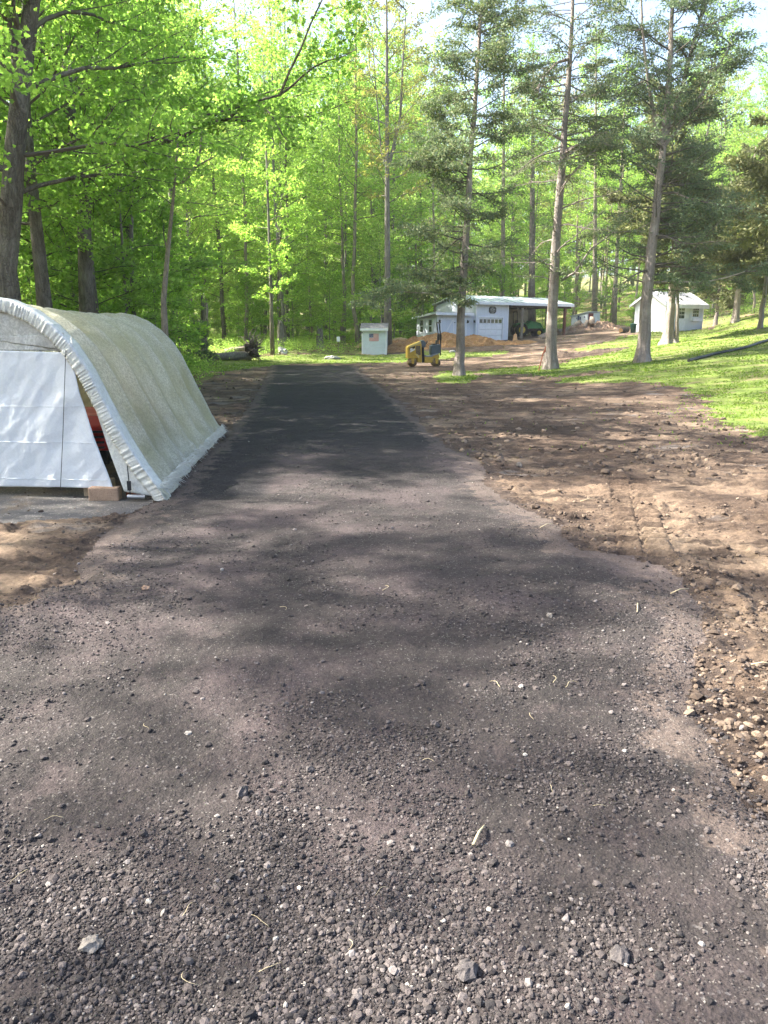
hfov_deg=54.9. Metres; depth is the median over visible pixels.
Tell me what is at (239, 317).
sapling
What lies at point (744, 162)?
cedar tree
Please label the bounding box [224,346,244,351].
log
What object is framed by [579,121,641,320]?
broadleaf tree
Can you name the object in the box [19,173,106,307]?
sapling
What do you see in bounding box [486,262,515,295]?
sapling
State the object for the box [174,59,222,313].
broadleaf tree
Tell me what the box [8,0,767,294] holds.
sky
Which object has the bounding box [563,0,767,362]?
cedar tree
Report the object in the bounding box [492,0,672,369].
cedar tree
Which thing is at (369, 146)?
broadleaf tree
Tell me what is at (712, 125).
broadleaf tree
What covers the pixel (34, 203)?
maple tree
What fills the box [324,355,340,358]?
boulder
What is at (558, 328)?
leaf litter
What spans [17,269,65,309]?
sapling
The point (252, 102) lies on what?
maple tree
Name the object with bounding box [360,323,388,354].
shed
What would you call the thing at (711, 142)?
broadleaf tree
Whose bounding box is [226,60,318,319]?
broadleaf tree
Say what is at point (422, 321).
window
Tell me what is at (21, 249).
broadleaf tree
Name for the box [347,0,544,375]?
cedar tree
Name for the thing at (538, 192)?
broadleaf tree
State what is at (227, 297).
sapling
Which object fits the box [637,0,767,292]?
broadleaf tree
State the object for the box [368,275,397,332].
sapling
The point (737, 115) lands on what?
broadleaf tree
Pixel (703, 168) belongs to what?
broadleaf tree
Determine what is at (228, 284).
broadleaf tree
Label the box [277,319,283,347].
stump
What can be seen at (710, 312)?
sapling
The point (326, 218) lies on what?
broadleaf tree
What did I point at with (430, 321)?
window
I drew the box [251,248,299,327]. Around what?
sapling
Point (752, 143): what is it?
broadleaf tree
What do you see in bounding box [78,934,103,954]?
stone
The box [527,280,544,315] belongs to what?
sapling
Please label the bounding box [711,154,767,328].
cedar tree
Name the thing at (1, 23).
broadleaf tree
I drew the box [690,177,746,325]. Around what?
cedar tree
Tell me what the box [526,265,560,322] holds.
sapling
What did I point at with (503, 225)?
broadleaf tree
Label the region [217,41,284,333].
broadleaf tree
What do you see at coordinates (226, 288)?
sapling
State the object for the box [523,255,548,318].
sapling
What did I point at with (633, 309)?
sapling
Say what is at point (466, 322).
barn door
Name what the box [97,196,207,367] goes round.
sapling
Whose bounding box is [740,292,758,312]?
sapling
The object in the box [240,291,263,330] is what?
sapling
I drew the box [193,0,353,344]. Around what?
broadleaf tree
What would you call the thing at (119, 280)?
sapling
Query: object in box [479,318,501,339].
garage door
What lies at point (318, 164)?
broadleaf tree
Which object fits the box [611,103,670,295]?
broadleaf tree
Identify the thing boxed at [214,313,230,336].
sapling
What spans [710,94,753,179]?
broadleaf tree
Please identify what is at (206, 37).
broadleaf tree
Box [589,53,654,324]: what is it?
broadleaf tree
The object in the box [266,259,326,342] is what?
sapling
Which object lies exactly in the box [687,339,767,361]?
drain pipe
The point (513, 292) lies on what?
broadleaf tree
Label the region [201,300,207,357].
stump
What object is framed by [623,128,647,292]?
broadleaf tree
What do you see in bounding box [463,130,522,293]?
broadleaf tree
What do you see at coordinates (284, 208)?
broadleaf tree
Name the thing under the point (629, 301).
sapling
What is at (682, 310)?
door
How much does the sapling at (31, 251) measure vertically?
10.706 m
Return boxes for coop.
[570,311,600,324]
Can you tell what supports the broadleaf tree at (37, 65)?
on the forest floor
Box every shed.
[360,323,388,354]
[629,291,709,331]
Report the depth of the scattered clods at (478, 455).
11.37 m
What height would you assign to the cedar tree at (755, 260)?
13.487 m
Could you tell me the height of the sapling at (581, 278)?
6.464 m
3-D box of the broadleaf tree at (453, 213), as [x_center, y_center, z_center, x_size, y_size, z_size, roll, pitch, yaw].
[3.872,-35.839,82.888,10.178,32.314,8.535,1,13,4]
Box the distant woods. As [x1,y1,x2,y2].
[180,125,766,323]
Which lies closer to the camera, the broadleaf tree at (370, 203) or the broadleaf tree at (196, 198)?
the broadleaf tree at (196, 198)
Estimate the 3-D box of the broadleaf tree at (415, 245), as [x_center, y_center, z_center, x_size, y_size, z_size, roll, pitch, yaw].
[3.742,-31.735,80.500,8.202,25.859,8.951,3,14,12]
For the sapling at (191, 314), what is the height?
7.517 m
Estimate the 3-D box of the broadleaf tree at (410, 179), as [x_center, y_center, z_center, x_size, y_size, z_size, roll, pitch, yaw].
[-0.771,-26.989,62.314,9.882,25.540,8.338,7,15,27]
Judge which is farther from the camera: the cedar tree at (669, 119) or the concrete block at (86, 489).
the cedar tree at (669, 119)
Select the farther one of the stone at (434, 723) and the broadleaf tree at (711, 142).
the broadleaf tree at (711, 142)
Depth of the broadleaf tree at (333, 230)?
85.43 m
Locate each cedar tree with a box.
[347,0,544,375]
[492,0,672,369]
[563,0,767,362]
[592,69,749,344]
[653,169,725,341]
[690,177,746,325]
[702,139,767,322]
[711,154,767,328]
[715,113,767,253]
[723,138,767,282]
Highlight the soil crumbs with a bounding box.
[3,384,767,818]
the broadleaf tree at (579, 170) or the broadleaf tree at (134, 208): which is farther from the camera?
the broadleaf tree at (579, 170)
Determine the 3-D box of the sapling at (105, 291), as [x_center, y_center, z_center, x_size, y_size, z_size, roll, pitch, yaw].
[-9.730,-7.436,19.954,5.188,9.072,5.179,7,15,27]
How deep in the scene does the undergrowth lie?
56.80 m
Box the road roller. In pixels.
[405,322,441,366]
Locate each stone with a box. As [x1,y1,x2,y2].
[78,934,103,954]
[142,585,149,589]
[235,785,247,799]
[306,765,314,772]
[430,720,439,727]
[454,958,478,981]
[609,944,629,964]
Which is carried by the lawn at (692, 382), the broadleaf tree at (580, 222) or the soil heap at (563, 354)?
the soil heap at (563, 354)
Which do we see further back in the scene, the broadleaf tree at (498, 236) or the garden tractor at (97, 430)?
the broadleaf tree at (498, 236)
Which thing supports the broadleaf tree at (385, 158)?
on the forest floor
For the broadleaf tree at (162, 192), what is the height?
20.817 m
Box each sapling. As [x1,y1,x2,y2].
[0,55,139,310]
[0,55,195,328]
[2,89,65,305]
[5,4,256,342]
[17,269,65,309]
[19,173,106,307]
[21,211,77,306]
[62,231,135,312]
[73,185,213,336]
[73,192,190,316]
[96,219,160,322]
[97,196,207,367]
[97,290,117,308]
[103,194,194,316]
[136,223,199,346]
[148,241,213,364]
[152,261,199,349]
[180,284,200,321]
[188,236,231,333]
[202,281,219,328]
[203,284,227,330]
[207,257,243,330]
[212,236,276,329]
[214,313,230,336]
[218,273,269,341]
[224,287,254,340]
[230,308,256,334]
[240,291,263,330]
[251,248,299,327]
[258,263,302,334]
[260,273,300,331]
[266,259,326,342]
[289,264,336,341]
[297,243,351,343]
[308,267,354,345]
[308,288,336,331]
[321,280,365,340]
[325,264,371,344]
[337,216,411,329]
[346,284,380,340]
[363,252,420,338]
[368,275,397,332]
[392,279,413,329]
[392,297,421,337]
[403,276,436,337]
[407,315,417,336]
[410,247,444,314]
[428,260,457,312]
[455,255,481,294]
[468,273,496,295]
[473,248,505,295]
[479,265,519,296]
[484,259,520,296]
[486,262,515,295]
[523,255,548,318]
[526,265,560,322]
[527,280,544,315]
[536,249,578,319]
[557,265,587,320]
[558,251,581,297]
[567,269,590,307]
[597,280,619,320]
[604,262,633,310]
[625,294,634,313]
[625,295,640,326]
[635,249,669,293]
[703,285,724,316]
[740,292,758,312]
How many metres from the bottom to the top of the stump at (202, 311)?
4.102 m
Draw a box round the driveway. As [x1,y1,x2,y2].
[0,365,767,1023]
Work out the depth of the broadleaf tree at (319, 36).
80.72 m
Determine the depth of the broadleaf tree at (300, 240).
94.27 m
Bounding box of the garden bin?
[630,323,636,332]
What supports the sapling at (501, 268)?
on the forest floor
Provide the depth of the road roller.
41.39 m
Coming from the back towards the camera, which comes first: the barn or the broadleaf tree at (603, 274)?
the broadleaf tree at (603, 274)
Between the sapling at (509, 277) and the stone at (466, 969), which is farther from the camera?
the sapling at (509, 277)
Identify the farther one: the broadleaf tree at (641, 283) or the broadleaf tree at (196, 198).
the broadleaf tree at (641, 283)
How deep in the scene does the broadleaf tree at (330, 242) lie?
65.16 m
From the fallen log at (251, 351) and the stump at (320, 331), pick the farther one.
the stump at (320, 331)
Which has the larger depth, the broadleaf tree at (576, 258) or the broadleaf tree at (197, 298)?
the broadleaf tree at (576, 258)
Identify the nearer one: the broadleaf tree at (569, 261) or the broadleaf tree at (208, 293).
the broadleaf tree at (208, 293)
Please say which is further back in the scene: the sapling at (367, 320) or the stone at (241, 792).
the sapling at (367, 320)
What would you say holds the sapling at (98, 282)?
on the forest floor
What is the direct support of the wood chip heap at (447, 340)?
on the forest floor
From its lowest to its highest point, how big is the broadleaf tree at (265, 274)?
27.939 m
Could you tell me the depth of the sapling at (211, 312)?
82.11 m
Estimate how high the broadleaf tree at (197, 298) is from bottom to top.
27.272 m
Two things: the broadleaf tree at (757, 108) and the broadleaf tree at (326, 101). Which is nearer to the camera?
the broadleaf tree at (326, 101)
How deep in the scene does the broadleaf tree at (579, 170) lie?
110.12 m
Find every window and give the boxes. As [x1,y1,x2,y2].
[419,319,424,332]
[428,319,433,332]
[689,309,701,317]
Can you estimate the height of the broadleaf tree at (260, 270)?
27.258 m
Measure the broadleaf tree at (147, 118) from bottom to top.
31.435 m
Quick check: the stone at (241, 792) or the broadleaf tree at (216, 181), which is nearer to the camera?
the stone at (241, 792)
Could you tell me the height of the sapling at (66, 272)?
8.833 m
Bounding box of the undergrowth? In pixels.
[175,293,767,389]
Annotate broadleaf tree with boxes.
[0,0,209,304]
[0,1,150,295]
[0,2,84,235]
[0,4,167,312]
[19,243,30,255]
[21,0,238,303]
[31,0,198,314]
[48,17,197,270]
[54,0,213,242]
[111,0,286,344]
[126,7,201,266]
[136,3,232,244]
[137,0,239,320]
[141,0,264,320]
[152,75,218,324]
[168,0,268,342]
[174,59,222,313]
[176,134,241,299]
[179,84,255,287]
[188,0,300,342]
[190,48,259,334]
[191,76,263,332]
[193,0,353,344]
[210,35,322,354]
[212,79,284,336]
[216,184,252,329]
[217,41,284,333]
[219,0,333,321]
[220,164,275,333]
[222,0,352,339]
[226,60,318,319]
[229,74,301,333]
[229,79,323,307]
[251,151,312,305]
[256,105,318,335]
[264,73,337,339]
[269,12,350,333]
[282,62,364,343]
[283,0,391,344]
[289,48,366,339]
[298,50,383,343]
[298,126,368,309]
[300,65,383,340]
[302,0,419,345]
[310,149,367,316]
[317,2,427,318]
[318,80,414,341]
[323,0,448,344]
[325,73,408,322]
[333,20,428,322]
[342,0,452,304]
[351,127,414,306]
[354,71,423,253]
[360,84,442,336]
[362,67,402,274]
[368,52,454,333]
[384,93,445,333]
[389,32,457,314]
[391,60,448,327]
[393,115,451,325]
[394,141,449,333]
[396,180,440,312]
[397,24,470,311]
[423,135,482,292]
[424,97,454,260]
[430,83,499,273]
[431,125,499,289]
[450,174,485,288]
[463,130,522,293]
[464,25,550,296]
[474,77,552,295]
[476,125,537,270]
[478,95,543,295]
[487,26,584,333]
[495,91,571,297]
[501,96,565,252]
[517,87,590,328]
[520,80,587,242]
[526,101,592,259]
[527,153,582,288]
[540,92,605,324]
[547,51,608,307]
[550,115,615,314]
[554,16,633,311]
[563,107,600,305]
[572,82,639,318]
[578,169,629,307]
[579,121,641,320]
[584,127,619,300]
[588,115,644,311]
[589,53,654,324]
[590,76,655,322]
[592,173,623,291]
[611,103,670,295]
[616,77,673,322]
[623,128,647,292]
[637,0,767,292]
[667,98,728,289]
[679,61,739,291]
[685,110,738,297]
[686,30,765,311]
[695,55,758,301]
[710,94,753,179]
[714,72,766,183]
[721,62,767,312]
[727,35,767,307]
[735,76,766,174]
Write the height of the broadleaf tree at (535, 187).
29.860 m
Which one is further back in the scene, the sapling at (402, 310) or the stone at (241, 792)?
the sapling at (402, 310)
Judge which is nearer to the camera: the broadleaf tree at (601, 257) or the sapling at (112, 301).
the sapling at (112, 301)
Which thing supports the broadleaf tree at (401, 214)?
on the forest floor
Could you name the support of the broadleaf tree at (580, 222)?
on the forest floor
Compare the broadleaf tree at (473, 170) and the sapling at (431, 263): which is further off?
the broadleaf tree at (473, 170)
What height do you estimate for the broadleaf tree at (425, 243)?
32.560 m
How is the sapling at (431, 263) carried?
on the forest floor
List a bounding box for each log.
[213,327,269,360]
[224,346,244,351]
[572,320,581,326]
[589,316,594,325]
[619,327,629,332]
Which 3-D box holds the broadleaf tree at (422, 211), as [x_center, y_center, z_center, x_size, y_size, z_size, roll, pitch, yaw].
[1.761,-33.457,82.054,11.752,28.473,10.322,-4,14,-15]
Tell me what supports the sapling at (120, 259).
on the forest floor
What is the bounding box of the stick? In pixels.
[472,825,484,845]
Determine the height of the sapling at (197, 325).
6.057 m
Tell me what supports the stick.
on the driveway
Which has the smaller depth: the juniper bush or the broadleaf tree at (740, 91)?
the juniper bush
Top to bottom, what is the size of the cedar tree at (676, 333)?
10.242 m
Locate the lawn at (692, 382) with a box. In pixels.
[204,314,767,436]
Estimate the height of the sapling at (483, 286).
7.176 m
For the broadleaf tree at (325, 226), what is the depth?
73.21 m
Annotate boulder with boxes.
[278,347,287,353]
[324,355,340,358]
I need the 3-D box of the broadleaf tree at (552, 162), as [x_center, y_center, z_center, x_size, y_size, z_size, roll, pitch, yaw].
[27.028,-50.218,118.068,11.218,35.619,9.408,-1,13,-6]
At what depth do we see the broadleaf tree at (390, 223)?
85.44 m
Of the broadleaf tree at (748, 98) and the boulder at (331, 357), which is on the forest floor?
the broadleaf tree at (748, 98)
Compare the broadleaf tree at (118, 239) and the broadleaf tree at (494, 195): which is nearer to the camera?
the broadleaf tree at (118, 239)
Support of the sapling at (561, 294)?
on the forest floor
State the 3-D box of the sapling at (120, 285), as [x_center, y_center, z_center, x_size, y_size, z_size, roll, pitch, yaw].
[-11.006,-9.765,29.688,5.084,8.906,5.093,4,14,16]
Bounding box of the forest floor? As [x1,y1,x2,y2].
[191,271,767,383]
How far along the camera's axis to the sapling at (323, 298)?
83.24 m
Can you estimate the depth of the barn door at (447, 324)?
65.22 m
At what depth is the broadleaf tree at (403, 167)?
91.30 m
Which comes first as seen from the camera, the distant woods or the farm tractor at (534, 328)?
the farm tractor at (534, 328)
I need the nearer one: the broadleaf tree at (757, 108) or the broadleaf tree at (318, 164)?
the broadleaf tree at (318, 164)
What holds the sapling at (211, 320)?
on the forest floor
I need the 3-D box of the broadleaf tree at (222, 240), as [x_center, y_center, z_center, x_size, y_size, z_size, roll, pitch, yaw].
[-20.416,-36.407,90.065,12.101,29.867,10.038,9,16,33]
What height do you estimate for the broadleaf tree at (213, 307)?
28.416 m
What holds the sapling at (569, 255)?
on the forest floor
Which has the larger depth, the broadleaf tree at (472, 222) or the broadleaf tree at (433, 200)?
the broadleaf tree at (472, 222)
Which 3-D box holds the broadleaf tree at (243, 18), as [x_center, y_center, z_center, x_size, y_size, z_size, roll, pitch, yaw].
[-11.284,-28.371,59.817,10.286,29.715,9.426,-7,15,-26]
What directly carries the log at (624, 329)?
on the ground at (626, 507)
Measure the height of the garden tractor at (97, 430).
1.214 m
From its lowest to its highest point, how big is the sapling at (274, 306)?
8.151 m
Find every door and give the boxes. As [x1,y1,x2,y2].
[440,318,454,333]
[465,318,467,335]
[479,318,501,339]
[679,308,685,330]
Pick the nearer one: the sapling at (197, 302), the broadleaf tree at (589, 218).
the sapling at (197, 302)
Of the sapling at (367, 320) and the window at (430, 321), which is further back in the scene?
the sapling at (367, 320)
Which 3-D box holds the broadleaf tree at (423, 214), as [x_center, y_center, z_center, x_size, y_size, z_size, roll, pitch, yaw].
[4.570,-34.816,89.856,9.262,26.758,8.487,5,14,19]
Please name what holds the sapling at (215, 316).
on the forest floor
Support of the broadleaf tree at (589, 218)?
on the forest floor
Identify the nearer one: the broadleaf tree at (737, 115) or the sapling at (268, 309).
the sapling at (268, 309)
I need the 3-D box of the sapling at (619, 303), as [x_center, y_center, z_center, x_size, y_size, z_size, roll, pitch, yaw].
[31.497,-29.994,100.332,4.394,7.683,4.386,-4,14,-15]
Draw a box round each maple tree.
[0,0,179,307]
[0,0,249,301]
[0,0,377,312]
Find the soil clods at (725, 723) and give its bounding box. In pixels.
[33,435,767,792]
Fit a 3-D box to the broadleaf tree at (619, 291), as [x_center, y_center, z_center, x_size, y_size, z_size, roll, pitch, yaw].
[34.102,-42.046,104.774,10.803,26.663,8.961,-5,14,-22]
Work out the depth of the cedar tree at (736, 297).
54.57 m
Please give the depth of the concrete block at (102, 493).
7.83 m
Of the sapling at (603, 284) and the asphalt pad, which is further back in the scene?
the sapling at (603, 284)
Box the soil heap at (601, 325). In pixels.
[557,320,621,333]
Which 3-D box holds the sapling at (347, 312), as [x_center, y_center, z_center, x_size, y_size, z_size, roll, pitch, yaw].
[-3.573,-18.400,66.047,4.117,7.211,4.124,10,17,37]
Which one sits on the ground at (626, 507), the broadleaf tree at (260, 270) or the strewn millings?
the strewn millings
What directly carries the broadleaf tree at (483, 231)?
on the forest floor
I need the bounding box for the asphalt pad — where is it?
[0,461,152,523]
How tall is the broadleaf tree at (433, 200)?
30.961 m
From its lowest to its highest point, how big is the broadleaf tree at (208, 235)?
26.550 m
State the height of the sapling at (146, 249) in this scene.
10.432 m
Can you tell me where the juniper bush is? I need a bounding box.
[181,318,217,368]
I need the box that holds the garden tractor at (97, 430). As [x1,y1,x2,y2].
[85,407,112,464]
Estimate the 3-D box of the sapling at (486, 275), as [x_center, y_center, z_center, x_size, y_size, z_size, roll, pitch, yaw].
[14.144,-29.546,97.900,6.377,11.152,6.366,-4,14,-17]
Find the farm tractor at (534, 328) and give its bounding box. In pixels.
[510,311,545,335]
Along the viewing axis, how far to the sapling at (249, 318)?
87.36 m
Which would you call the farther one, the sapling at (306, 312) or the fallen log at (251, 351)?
the sapling at (306, 312)
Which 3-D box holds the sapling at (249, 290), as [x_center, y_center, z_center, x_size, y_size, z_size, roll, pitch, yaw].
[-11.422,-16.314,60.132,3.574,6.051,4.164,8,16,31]
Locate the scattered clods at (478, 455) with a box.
[203,361,767,478]
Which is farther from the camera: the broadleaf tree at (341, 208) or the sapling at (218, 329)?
the sapling at (218, 329)
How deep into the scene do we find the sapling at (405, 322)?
87.83 m
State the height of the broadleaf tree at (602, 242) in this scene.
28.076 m
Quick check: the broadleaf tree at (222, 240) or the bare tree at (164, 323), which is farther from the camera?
the broadleaf tree at (222, 240)
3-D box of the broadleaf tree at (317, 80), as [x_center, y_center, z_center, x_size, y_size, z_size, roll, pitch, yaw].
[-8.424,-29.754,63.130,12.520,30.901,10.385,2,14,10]
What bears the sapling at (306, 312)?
on the forest floor
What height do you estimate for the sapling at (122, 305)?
10.611 m
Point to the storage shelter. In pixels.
(129, 378)
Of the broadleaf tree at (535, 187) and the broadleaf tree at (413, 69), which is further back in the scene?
the broadleaf tree at (535, 187)
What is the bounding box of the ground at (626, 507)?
[0,323,767,820]
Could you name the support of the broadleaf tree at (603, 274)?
on the forest floor
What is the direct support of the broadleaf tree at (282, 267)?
on the forest floor
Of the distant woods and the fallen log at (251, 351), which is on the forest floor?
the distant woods
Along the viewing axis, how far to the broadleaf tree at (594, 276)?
81.38 m
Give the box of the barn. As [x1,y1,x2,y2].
[413,295,573,339]
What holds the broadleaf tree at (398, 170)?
on the forest floor
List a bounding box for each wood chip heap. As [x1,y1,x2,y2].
[355,337,405,347]
[387,332,535,352]
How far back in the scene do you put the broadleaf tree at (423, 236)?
96.92 m
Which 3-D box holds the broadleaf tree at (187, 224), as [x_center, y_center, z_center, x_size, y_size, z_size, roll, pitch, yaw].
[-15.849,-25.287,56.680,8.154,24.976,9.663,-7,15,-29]
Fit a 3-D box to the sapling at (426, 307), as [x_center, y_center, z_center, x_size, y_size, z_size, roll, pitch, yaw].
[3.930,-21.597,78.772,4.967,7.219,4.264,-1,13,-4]
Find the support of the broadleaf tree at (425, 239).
on the forest floor
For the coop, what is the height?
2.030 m
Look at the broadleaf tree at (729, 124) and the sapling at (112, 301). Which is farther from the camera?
the broadleaf tree at (729, 124)
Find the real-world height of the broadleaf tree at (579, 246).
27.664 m
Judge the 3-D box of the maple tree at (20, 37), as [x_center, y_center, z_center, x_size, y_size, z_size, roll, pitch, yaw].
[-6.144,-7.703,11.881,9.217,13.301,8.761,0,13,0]
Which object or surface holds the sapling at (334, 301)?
on the forest floor
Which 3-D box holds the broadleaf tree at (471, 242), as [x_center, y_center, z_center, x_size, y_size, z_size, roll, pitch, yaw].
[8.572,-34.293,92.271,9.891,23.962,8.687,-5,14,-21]
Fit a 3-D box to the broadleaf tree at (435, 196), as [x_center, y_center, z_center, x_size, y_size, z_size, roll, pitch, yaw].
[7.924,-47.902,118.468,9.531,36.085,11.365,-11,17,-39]
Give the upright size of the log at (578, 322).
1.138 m
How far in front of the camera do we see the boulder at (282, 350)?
52.70 m
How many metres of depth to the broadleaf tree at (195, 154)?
73.23 m
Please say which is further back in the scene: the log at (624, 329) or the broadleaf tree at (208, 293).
the broadleaf tree at (208, 293)
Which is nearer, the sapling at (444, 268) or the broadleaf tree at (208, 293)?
the broadleaf tree at (208, 293)
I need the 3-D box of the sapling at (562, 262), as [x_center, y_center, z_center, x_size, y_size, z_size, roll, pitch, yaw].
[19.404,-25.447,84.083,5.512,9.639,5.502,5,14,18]
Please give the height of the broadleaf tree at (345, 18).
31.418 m
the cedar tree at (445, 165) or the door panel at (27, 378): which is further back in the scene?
the cedar tree at (445, 165)
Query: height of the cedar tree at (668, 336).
14.077 m
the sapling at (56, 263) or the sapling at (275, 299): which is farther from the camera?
the sapling at (275, 299)
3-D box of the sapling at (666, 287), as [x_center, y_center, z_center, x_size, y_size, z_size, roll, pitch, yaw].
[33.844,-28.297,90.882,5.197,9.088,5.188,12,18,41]
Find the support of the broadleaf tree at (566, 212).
on the forest floor
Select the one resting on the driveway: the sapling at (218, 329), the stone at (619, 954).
the stone at (619, 954)
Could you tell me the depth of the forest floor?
98.59 m
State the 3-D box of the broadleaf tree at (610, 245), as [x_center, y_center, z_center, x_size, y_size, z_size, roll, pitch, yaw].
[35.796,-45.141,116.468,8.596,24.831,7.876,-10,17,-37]
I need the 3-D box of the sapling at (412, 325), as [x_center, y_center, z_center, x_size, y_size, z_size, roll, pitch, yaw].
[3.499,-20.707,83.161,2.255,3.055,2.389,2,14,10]
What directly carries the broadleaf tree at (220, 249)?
on the forest floor
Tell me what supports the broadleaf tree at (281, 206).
on the forest floor
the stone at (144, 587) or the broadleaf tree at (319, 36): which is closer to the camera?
the stone at (144, 587)
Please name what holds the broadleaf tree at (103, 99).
on the forest floor
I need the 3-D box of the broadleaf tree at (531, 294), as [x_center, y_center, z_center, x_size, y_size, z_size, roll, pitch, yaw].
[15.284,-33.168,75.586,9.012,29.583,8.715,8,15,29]
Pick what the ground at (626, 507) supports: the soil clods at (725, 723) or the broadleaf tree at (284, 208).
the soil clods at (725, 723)
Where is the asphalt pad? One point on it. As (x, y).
(54, 503)
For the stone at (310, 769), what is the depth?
2.90 m
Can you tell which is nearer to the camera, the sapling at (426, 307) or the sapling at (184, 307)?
the sapling at (184, 307)
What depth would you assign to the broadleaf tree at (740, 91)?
91.93 m
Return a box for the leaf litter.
[194,294,767,382]
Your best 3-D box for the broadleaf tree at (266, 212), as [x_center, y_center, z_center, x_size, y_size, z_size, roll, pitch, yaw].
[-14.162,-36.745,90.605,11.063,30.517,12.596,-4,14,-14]
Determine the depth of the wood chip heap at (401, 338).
59.98 m
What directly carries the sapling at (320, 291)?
on the forest floor
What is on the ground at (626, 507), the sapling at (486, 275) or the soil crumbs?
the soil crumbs
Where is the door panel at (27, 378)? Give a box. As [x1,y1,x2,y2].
[0,351,112,487]
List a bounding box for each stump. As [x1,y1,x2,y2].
[201,295,207,349]
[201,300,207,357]
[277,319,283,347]
[315,326,324,347]
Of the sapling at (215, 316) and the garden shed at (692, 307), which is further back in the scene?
the sapling at (215, 316)
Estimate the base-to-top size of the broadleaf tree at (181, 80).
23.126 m
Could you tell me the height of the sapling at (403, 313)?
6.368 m
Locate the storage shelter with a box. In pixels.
[0,297,226,500]
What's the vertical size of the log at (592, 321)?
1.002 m
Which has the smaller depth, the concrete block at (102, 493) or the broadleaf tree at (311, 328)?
the concrete block at (102, 493)
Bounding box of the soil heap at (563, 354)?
[542,347,629,358]
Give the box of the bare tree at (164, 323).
[148,130,215,336]
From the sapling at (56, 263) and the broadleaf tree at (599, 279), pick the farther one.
the broadleaf tree at (599, 279)
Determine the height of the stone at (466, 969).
0.048 m
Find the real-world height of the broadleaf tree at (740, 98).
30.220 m
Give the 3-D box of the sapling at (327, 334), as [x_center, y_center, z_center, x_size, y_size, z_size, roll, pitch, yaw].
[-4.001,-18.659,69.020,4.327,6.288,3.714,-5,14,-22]
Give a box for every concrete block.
[83,478,115,495]
[88,486,121,500]
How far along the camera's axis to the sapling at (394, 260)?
59.51 m
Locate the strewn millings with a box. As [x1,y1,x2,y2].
[0,434,767,824]
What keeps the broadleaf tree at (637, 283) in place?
on the forest floor
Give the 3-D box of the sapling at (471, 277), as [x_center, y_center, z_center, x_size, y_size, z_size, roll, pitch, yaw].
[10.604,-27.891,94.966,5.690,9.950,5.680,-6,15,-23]
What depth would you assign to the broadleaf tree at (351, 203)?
73.63 m
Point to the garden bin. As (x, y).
(633, 327)
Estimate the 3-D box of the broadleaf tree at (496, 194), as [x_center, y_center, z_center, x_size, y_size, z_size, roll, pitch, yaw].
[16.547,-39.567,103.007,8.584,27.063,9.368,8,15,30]

